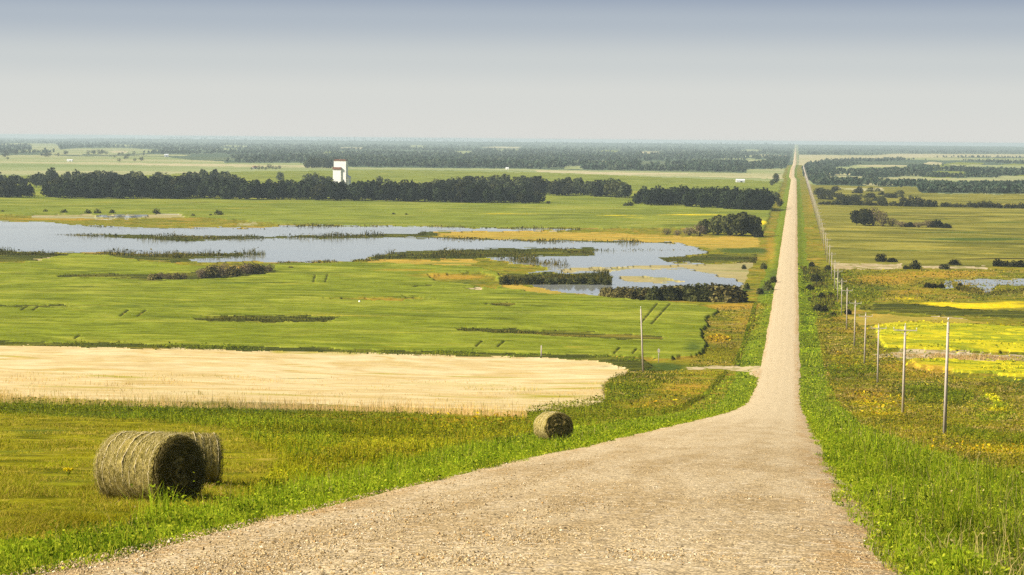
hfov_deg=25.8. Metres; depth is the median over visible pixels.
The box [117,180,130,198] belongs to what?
windbreak tree
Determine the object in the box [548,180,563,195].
woodland tree
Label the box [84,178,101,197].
windbreak tree
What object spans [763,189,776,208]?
shelter tree
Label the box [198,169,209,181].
woodland tree
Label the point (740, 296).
shore willow
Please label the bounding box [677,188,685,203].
shelter tree
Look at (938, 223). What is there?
pasture brush
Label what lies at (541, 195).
windbreak tree
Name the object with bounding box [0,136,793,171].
woods
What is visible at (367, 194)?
windbreak tree
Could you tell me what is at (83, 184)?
windbreak tree
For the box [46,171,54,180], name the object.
woodland tree
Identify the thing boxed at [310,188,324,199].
windbreak tree
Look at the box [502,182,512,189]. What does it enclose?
woodland tree
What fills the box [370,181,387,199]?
windbreak tree
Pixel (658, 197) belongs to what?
shelter tree
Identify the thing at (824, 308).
roadside bush
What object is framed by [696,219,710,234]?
willow tree
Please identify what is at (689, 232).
bare shrub
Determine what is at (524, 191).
windbreak tree
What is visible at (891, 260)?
pasture bush
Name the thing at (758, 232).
willow tree
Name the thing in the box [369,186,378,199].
windbreak tree
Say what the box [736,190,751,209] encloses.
shelter tree
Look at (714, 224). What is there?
willow tree
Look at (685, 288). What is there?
shore willow
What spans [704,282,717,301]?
shore willow
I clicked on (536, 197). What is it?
windbreak tree
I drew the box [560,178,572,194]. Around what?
woodland tree
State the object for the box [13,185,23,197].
windbreak tree
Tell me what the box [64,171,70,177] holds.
woodland tree
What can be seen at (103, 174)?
woodland tree
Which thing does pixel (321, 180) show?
lone tree
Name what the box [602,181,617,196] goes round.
woodland tree
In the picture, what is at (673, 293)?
shore willow
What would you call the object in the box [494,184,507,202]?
windbreak tree
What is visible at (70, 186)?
windbreak tree
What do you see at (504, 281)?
island willow
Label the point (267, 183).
windbreak tree
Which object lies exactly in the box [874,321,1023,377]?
canola field
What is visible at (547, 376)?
wheat field
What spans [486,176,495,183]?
woodland tree
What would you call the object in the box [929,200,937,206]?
hedge bush
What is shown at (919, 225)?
pasture brush
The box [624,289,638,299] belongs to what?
shore willow
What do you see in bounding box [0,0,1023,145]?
sky
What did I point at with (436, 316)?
green crop field
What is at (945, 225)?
pasture brush
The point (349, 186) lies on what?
windbreak tree
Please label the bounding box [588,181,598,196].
woodland tree
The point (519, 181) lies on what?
woodland tree
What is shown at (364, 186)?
windbreak tree
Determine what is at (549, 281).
island willow
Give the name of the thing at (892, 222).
pasture brush
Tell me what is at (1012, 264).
pasture bush
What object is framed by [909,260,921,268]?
pasture bush
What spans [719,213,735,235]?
willow tree
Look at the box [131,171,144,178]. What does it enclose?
woodland tree
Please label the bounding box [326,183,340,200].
windbreak tree
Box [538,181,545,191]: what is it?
woodland tree
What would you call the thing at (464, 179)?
woodland tree
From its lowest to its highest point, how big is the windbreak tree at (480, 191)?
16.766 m
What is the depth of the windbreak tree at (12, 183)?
1860.70 m
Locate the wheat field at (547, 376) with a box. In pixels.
[0,344,627,411]
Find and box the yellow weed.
[63,467,73,475]
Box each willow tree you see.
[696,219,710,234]
[708,214,723,234]
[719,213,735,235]
[729,211,752,235]
[747,215,761,235]
[753,228,763,236]
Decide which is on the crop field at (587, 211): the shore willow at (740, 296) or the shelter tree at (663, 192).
the shelter tree at (663, 192)
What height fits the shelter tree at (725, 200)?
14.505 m
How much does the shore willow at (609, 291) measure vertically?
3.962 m
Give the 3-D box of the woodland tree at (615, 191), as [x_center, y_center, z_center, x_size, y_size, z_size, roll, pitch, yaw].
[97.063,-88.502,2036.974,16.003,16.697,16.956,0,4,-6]
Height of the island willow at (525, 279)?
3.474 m
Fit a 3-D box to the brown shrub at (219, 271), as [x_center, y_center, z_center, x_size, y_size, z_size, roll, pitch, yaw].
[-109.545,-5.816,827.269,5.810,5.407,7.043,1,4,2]
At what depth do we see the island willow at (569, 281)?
805.38 m
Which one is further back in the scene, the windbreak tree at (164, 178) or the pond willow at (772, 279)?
the windbreak tree at (164, 178)
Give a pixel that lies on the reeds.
(533, 258)
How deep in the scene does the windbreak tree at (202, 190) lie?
1881.18 m
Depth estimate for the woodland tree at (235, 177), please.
2266.92 m
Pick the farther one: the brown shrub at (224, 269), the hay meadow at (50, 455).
the brown shrub at (224, 269)
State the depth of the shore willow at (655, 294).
723.19 m
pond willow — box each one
[744,283,749,289]
[756,288,763,293]
[760,262,766,268]
[762,280,773,290]
[769,276,777,282]
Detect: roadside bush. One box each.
[805,284,813,290]
[810,273,821,281]
[813,304,821,310]
[820,305,828,312]
[844,309,851,314]
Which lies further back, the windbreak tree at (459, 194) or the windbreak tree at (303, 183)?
the windbreak tree at (303, 183)
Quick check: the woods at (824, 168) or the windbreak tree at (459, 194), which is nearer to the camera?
the windbreak tree at (459, 194)
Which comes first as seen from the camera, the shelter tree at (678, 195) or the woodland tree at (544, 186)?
the shelter tree at (678, 195)
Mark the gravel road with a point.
(765, 416)
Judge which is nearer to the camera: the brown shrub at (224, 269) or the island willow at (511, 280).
the island willow at (511, 280)
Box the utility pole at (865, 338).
[862,314,872,363]
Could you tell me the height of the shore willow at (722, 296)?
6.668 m
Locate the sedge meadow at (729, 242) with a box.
[368,230,989,325]
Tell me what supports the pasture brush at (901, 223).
on the pasture
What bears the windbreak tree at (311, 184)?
on the crop field at (587, 211)
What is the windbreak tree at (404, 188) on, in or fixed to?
on the crop field at (587, 211)
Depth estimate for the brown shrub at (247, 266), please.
849.39 m
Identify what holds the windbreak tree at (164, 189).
on the crop field at (587, 211)
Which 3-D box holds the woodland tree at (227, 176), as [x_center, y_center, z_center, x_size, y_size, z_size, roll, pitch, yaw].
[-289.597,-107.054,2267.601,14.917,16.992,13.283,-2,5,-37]
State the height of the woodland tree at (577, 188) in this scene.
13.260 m
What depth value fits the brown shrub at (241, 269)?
841.97 m
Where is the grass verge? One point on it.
(771, 269)
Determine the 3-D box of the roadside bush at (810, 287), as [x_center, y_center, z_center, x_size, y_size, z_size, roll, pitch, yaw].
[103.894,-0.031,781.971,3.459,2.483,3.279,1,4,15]
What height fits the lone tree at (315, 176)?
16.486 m
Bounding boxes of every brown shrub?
[147,273,159,279]
[169,272,181,279]
[195,268,206,277]
[198,265,221,277]
[208,265,222,274]
[218,262,229,275]
[224,265,240,276]
[236,264,245,274]
[241,262,252,273]
[248,263,263,273]
[266,263,274,271]
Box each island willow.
[499,275,509,284]
[508,277,517,284]
[521,276,530,284]
[530,275,540,284]
[544,278,554,284]
[552,277,561,283]
[566,277,573,283]
[574,276,582,283]
[582,276,588,283]
[587,277,596,284]
[596,277,602,283]
[602,279,611,284]
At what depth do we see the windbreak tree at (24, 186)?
1903.44 m
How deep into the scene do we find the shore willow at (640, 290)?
731.78 m
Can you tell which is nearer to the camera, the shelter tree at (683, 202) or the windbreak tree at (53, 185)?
the shelter tree at (683, 202)
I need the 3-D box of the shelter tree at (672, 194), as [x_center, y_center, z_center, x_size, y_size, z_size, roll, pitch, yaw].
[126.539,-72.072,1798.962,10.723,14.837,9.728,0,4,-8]
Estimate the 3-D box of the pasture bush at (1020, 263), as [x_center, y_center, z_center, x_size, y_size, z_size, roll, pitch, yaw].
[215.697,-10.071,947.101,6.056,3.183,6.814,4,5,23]
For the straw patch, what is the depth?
779.51 m
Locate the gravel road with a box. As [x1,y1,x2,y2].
[41,148,904,574]
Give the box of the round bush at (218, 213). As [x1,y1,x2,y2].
[214,210,223,214]
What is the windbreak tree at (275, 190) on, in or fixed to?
on the crop field at (587, 211)
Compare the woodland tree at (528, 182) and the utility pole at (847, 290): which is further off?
the woodland tree at (528, 182)
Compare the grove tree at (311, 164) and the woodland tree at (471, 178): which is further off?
the grove tree at (311, 164)
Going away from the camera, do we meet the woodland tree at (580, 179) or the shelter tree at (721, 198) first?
the shelter tree at (721, 198)
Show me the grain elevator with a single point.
(340, 170)
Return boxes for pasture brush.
[886,217,898,225]
[895,221,907,226]
[904,222,914,226]
[913,222,923,227]
[922,219,933,227]
[930,219,942,227]
[940,223,951,227]
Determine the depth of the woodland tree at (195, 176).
2233.30 m
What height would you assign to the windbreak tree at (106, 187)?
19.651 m
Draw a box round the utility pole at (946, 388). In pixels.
[943,318,949,434]
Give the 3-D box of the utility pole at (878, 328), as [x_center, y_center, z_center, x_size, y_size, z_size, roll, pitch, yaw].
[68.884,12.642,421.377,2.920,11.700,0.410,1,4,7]
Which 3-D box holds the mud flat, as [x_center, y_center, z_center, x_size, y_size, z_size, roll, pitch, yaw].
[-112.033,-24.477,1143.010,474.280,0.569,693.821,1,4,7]
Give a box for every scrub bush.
[852,188,861,192]
[865,187,875,191]
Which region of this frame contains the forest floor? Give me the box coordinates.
[0,138,1023,194]
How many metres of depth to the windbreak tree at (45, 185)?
1886.75 m
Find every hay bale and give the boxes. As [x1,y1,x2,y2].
[92,428,208,502]
[154,429,226,485]
[533,411,573,440]
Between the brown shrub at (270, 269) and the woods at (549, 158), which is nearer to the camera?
the brown shrub at (270, 269)
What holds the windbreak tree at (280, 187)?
on the crop field at (587, 211)
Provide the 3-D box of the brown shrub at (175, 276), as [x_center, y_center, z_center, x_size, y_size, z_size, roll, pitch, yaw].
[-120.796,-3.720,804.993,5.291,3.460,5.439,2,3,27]
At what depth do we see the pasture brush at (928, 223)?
1377.30 m
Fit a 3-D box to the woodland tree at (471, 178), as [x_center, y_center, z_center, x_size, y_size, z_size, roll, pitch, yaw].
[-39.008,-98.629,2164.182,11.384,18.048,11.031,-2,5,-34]
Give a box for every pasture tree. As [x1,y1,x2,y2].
[850,210,858,224]
[857,208,873,225]
[866,207,882,225]
[876,211,888,225]
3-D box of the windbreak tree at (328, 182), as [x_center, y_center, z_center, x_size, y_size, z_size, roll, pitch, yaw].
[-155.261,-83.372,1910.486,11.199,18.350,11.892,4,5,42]
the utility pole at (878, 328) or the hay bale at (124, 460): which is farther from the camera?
the utility pole at (878, 328)
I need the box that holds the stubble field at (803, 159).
[0,146,1023,190]
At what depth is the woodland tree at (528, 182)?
2125.01 m
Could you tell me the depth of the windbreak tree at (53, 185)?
1860.26 m
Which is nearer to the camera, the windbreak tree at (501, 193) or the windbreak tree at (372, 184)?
the windbreak tree at (501, 193)
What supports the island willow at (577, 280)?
on the marsh
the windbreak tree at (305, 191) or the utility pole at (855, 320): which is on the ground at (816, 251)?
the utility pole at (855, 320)
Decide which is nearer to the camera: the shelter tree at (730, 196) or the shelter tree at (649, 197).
the shelter tree at (730, 196)
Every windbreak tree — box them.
[0,180,13,196]
[1,180,16,196]
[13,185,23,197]
[20,182,26,195]
[24,184,35,196]
[40,180,49,196]
[43,184,51,196]
[47,178,63,196]
[51,183,56,197]
[52,180,62,197]
[58,185,69,197]
[62,178,77,197]
[77,175,91,196]
[77,177,90,197]
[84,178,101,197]
[89,183,100,197]
[96,177,113,197]
[110,179,125,198]
[112,176,127,198]
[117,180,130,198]
[126,176,144,198]
[138,181,147,198]
[144,176,159,198]
[153,180,173,198]
[160,175,171,197]
[167,178,181,197]
[171,182,189,198]
[190,177,200,197]
[195,183,206,197]
[204,179,213,197]
[207,181,219,198]
[219,178,229,195]
[219,180,235,198]
[225,185,234,198]
[234,185,249,198]
[236,181,256,199]
[250,179,261,198]
[256,183,268,199]
[264,180,272,198]
[266,181,285,199]
[269,185,280,199]
[280,184,287,198]
[283,179,292,198]
[285,186,294,197]
[291,184,301,198]
[300,181,305,198]
[300,185,310,199]
[306,179,315,198]
[310,184,326,199]
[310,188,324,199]
[325,179,334,186]
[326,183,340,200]
[335,181,348,200]
[346,184,355,199]
[348,185,363,200]
[356,181,368,199]
[363,184,370,199]
[368,179,378,199]
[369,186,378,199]
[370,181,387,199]
[376,184,394,200]
[389,181,400,200]
[397,179,410,198]
[397,183,417,201]
[406,188,418,201]
[418,182,429,201]
[420,182,433,200]
[428,183,437,201]
[431,185,445,201]
[436,184,448,201]
[437,180,445,185]
[445,183,457,202]
[450,182,466,202]
[459,182,481,202]
[472,184,484,201]
[481,188,489,202]
[484,186,494,202]
[487,184,497,200]
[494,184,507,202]
[506,191,515,202]
[516,191,528,202]
[520,188,531,200]
[528,190,534,202]
[533,194,540,203]
[534,190,545,201]
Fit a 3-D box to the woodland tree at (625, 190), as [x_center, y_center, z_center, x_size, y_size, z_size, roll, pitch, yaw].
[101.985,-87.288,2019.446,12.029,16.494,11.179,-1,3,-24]
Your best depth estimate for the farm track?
467.51 m
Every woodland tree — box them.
[8,174,18,184]
[18,176,24,184]
[31,174,38,186]
[36,174,47,185]
[45,167,57,182]
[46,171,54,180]
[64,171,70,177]
[71,169,79,177]
[85,172,97,179]
[98,170,112,179]
[102,174,115,180]
[122,174,131,181]
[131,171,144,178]
[155,172,171,178]
[179,173,192,179]
[190,173,200,180]
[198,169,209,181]
[209,169,219,176]
[222,173,231,181]
[229,174,240,180]
[446,177,454,183]
[461,177,468,182]
[467,176,475,185]
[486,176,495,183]
[498,175,505,186]
[502,173,512,184]
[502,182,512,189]
[515,175,527,189]
[521,177,532,189]
[528,176,545,191]
[537,179,550,189]
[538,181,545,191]
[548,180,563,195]
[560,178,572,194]
[562,184,572,195]
[571,183,580,193]
[573,177,584,184]
[583,181,590,194]
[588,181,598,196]
[589,180,602,196]
[597,179,610,196]
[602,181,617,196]
[610,182,624,197]
[619,182,630,197]
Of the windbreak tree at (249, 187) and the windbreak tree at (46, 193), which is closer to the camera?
the windbreak tree at (249, 187)
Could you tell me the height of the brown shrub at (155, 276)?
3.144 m
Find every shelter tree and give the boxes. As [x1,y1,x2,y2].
[631,193,641,203]
[641,190,648,204]
[645,190,655,204]
[653,191,662,204]
[659,188,672,204]
[664,188,675,204]
[670,187,682,204]
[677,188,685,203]
[680,189,693,206]
[682,189,697,206]
[694,190,710,207]
[705,189,718,206]
[711,189,724,207]
[717,190,730,208]
[723,192,732,208]
[726,190,737,208]
[731,191,740,208]
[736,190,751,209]
[736,191,748,209]
[746,191,758,209]
[752,191,769,209]
[757,189,772,209]
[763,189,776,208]
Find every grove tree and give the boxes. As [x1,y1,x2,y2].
[306,157,316,167]
[314,158,320,167]
[322,159,330,167]
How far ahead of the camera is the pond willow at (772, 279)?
822.49 m
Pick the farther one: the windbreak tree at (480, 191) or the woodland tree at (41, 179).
the woodland tree at (41, 179)
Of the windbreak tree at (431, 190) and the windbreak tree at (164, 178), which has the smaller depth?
the windbreak tree at (431, 190)
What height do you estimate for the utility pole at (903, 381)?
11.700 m
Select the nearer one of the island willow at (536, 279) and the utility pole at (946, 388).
the utility pole at (946, 388)
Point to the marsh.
(918, 309)
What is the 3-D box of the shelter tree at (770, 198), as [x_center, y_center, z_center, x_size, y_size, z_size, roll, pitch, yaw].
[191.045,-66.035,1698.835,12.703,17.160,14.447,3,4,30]
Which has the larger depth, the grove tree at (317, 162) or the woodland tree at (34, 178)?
the grove tree at (317, 162)
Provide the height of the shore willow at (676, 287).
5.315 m
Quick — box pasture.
[809,184,1023,266]
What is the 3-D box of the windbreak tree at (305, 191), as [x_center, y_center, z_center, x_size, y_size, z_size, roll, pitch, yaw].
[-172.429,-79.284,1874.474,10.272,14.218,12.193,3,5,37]
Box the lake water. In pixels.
[0,214,1023,295]
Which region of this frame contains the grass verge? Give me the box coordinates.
[17,165,1022,573]
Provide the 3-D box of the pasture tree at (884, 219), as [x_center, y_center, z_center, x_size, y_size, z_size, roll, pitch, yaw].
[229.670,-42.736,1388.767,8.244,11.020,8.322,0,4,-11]
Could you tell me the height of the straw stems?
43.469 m
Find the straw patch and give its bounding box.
[33,257,1023,360]
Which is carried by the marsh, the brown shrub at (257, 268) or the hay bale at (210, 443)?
the brown shrub at (257, 268)
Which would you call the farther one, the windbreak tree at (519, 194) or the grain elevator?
the grain elevator
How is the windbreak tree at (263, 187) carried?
on the crop field at (587, 211)
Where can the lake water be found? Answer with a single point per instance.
(33, 236)
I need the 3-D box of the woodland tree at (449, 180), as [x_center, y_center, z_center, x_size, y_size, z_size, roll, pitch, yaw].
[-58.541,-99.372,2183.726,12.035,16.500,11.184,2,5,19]
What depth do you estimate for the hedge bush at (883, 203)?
1847.56 m
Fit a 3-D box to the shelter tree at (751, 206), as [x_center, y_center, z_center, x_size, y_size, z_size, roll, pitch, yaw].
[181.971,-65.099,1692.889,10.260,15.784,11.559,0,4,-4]
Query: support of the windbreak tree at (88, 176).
on the crop field at (587, 211)
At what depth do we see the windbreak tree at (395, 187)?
1853.43 m
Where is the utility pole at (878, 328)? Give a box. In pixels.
[874,324,886,381]
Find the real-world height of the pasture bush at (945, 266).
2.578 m
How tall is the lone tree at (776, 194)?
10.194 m
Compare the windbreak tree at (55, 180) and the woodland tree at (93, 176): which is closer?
the windbreak tree at (55, 180)
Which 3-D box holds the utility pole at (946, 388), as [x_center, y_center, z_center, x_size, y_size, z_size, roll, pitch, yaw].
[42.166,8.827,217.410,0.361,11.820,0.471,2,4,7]
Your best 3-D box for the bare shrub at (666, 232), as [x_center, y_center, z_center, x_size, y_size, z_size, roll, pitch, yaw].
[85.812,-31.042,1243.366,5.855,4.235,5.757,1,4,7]
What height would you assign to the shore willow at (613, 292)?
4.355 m
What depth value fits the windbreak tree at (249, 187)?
1853.52 m
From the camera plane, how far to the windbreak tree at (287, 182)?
1892.73 m
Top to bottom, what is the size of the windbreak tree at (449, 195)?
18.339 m
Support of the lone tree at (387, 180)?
on the crop field at (587, 211)
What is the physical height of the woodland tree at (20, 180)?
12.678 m
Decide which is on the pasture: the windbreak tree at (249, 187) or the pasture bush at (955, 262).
the pasture bush at (955, 262)
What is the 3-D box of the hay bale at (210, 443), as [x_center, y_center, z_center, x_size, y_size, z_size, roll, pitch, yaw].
[-7.379,3.907,50.551,1.766,1.471,1.458,3,3,-21]
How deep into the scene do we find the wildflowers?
379.52 m
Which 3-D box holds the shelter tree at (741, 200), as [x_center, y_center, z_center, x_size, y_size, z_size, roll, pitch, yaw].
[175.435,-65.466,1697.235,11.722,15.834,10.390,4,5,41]
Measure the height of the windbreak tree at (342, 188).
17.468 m
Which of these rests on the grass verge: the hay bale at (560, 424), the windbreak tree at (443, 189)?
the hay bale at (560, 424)
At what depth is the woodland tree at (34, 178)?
2246.68 m
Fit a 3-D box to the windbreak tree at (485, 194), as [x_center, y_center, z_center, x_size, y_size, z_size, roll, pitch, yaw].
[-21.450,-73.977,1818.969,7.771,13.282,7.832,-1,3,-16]
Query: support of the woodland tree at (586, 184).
on the crop field at (587, 211)
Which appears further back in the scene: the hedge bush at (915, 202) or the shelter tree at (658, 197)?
the hedge bush at (915, 202)
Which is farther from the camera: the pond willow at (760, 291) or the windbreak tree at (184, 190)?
the windbreak tree at (184, 190)
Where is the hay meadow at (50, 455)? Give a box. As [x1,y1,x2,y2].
[0,413,292,536]
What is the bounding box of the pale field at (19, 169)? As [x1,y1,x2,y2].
[0,143,1023,194]
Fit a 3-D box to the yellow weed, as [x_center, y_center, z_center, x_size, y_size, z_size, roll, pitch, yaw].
[-10.570,4.399,53.344,0.250,0.231,0.268,1,4,7]
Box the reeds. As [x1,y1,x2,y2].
[0,223,1023,338]
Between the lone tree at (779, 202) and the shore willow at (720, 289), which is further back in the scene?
the lone tree at (779, 202)
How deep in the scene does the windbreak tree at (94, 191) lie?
1846.64 m
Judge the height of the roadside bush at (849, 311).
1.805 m
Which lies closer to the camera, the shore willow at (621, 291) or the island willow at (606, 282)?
the shore willow at (621, 291)
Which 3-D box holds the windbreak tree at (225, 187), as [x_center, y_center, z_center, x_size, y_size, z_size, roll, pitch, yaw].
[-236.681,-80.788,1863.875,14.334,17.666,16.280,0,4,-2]
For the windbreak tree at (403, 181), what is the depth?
1906.69 m
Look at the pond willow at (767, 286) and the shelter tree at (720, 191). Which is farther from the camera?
the shelter tree at (720, 191)
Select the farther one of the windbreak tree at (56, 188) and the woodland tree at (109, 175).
the woodland tree at (109, 175)
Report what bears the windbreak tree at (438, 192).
on the crop field at (587, 211)
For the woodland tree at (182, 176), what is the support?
on the crop field at (587, 211)
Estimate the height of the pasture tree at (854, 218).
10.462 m
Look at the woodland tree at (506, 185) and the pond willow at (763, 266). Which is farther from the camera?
the woodland tree at (506, 185)
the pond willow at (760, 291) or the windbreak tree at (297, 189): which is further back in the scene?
the windbreak tree at (297, 189)
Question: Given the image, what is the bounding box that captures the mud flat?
[32,214,752,289]
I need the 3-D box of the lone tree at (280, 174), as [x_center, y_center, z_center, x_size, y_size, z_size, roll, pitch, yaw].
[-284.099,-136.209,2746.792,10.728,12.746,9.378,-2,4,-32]
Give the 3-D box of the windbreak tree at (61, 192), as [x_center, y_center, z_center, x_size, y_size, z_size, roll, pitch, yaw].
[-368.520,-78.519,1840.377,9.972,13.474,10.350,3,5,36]
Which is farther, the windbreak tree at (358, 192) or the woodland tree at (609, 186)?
the woodland tree at (609, 186)
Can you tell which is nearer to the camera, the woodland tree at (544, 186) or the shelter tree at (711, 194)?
the shelter tree at (711, 194)
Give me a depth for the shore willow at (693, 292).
720.98 m
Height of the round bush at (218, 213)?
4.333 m
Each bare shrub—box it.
[662,228,670,234]
[682,227,694,235]
[691,224,707,235]
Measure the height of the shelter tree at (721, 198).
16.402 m
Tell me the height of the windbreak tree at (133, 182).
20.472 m
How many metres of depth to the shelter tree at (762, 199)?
1686.04 m
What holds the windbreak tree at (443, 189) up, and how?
on the crop field at (587, 211)
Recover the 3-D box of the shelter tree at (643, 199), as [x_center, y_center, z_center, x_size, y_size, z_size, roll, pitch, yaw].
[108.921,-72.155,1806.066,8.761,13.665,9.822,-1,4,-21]
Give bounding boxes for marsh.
[0,231,1023,371]
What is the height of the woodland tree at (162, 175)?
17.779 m
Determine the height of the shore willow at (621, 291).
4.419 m
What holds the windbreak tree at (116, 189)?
on the crop field at (587, 211)
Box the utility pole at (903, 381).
[893,323,916,412]
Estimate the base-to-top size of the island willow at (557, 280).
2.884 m
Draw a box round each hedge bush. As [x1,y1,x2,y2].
[881,199,887,205]
[898,200,910,205]
[910,195,924,206]
[921,199,931,206]
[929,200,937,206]
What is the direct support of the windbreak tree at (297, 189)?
on the crop field at (587, 211)
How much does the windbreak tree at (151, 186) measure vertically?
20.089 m
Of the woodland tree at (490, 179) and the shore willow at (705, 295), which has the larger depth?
the woodland tree at (490, 179)
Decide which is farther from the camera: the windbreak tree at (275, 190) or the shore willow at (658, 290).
the windbreak tree at (275, 190)
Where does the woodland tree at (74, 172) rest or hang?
on the crop field at (587, 211)
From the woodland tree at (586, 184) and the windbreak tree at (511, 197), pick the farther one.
the woodland tree at (586, 184)
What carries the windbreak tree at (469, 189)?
on the crop field at (587, 211)
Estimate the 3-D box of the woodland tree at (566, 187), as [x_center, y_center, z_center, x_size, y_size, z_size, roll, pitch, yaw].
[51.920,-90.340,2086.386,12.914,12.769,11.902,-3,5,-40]
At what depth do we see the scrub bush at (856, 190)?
2326.46 m
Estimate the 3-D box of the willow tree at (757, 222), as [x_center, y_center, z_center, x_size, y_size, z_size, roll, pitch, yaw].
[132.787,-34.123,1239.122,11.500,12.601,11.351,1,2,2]
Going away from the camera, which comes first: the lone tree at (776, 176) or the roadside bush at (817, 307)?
the roadside bush at (817, 307)
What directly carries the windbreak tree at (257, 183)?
on the crop field at (587, 211)
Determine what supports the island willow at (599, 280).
on the marsh
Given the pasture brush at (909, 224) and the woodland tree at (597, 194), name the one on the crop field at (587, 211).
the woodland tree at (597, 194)
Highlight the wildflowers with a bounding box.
[186,320,1023,498]
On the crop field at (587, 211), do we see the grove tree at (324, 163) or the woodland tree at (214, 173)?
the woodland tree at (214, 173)
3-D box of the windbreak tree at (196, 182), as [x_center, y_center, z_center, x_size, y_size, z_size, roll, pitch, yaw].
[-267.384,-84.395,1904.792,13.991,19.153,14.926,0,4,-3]
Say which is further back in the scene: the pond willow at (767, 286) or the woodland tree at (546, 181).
the woodland tree at (546, 181)
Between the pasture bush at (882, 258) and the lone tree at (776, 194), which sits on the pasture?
the pasture bush at (882, 258)
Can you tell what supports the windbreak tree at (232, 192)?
on the crop field at (587, 211)
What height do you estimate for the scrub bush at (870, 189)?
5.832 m
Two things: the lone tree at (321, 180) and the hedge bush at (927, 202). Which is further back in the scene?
the lone tree at (321, 180)
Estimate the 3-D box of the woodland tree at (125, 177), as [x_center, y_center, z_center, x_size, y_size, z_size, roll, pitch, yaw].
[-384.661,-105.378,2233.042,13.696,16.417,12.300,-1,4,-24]
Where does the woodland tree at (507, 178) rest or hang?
on the crop field at (587, 211)
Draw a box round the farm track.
[687,366,760,371]
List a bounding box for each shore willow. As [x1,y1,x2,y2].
[598,287,608,296]
[603,287,613,296]
[611,286,620,297]
[614,286,627,297]
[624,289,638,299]
[636,286,647,298]
[638,287,648,299]
[644,285,663,299]
[645,286,660,300]
[661,286,681,300]
[672,284,682,293]
[680,284,691,300]
[682,282,707,301]
[697,286,716,301]
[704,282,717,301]
[707,285,723,301]
[714,285,748,302]
[717,283,739,302]
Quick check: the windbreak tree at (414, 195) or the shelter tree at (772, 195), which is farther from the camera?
the windbreak tree at (414, 195)
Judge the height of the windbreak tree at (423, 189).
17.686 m
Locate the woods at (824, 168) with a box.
[799,145,1023,193]
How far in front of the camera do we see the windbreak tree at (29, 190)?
1859.22 m
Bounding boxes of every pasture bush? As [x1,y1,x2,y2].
[874,253,886,261]
[886,258,897,261]
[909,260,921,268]
[939,263,949,268]
[948,259,961,264]
[992,258,1001,266]
[1001,260,1008,266]
[1006,260,1018,266]
[1016,260,1023,266]
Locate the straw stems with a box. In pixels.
[0,352,1023,504]
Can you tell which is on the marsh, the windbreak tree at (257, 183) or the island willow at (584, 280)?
the island willow at (584, 280)
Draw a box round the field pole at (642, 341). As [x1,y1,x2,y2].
[640,306,643,371]
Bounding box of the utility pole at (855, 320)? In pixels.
[849,300,861,345]
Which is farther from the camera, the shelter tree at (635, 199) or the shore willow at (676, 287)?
the shelter tree at (635, 199)
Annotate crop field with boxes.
[0,150,1023,233]
[0,253,718,358]
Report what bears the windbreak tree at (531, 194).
on the crop field at (587, 211)
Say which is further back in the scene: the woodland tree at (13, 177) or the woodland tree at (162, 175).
the woodland tree at (162, 175)
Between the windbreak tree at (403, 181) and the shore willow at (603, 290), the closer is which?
the shore willow at (603, 290)
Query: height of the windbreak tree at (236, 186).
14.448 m
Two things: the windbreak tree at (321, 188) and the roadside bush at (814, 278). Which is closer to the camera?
the roadside bush at (814, 278)
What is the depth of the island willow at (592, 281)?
804.16 m
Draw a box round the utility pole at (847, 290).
[842,288,852,329]
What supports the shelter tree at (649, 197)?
on the crop field at (587, 211)
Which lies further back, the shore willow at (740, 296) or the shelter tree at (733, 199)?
the shelter tree at (733, 199)
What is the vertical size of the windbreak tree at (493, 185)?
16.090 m
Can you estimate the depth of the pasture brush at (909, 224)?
1382.40 m
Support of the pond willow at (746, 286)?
on the ground at (816, 251)
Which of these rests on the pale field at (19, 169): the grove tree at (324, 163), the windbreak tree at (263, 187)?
the grove tree at (324, 163)
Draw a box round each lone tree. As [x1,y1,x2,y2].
[276,171,284,179]
[302,173,313,181]
[309,173,319,182]
[317,176,326,183]
[376,176,382,183]
[383,178,392,184]
[772,173,779,182]
[773,192,779,201]
[776,199,783,205]
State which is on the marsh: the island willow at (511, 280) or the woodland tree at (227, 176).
the island willow at (511, 280)
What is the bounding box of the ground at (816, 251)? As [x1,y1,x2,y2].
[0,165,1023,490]
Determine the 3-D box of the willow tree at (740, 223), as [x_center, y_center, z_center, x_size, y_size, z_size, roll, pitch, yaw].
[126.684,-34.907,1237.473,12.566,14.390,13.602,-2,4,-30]
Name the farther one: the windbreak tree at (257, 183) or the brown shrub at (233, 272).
the windbreak tree at (257, 183)
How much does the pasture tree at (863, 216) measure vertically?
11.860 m
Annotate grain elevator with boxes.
[332,159,350,184]
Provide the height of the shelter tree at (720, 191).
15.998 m
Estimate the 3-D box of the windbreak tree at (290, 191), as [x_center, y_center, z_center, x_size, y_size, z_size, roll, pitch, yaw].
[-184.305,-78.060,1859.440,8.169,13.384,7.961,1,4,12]
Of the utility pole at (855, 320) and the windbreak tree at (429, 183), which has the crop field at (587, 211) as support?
the windbreak tree at (429, 183)

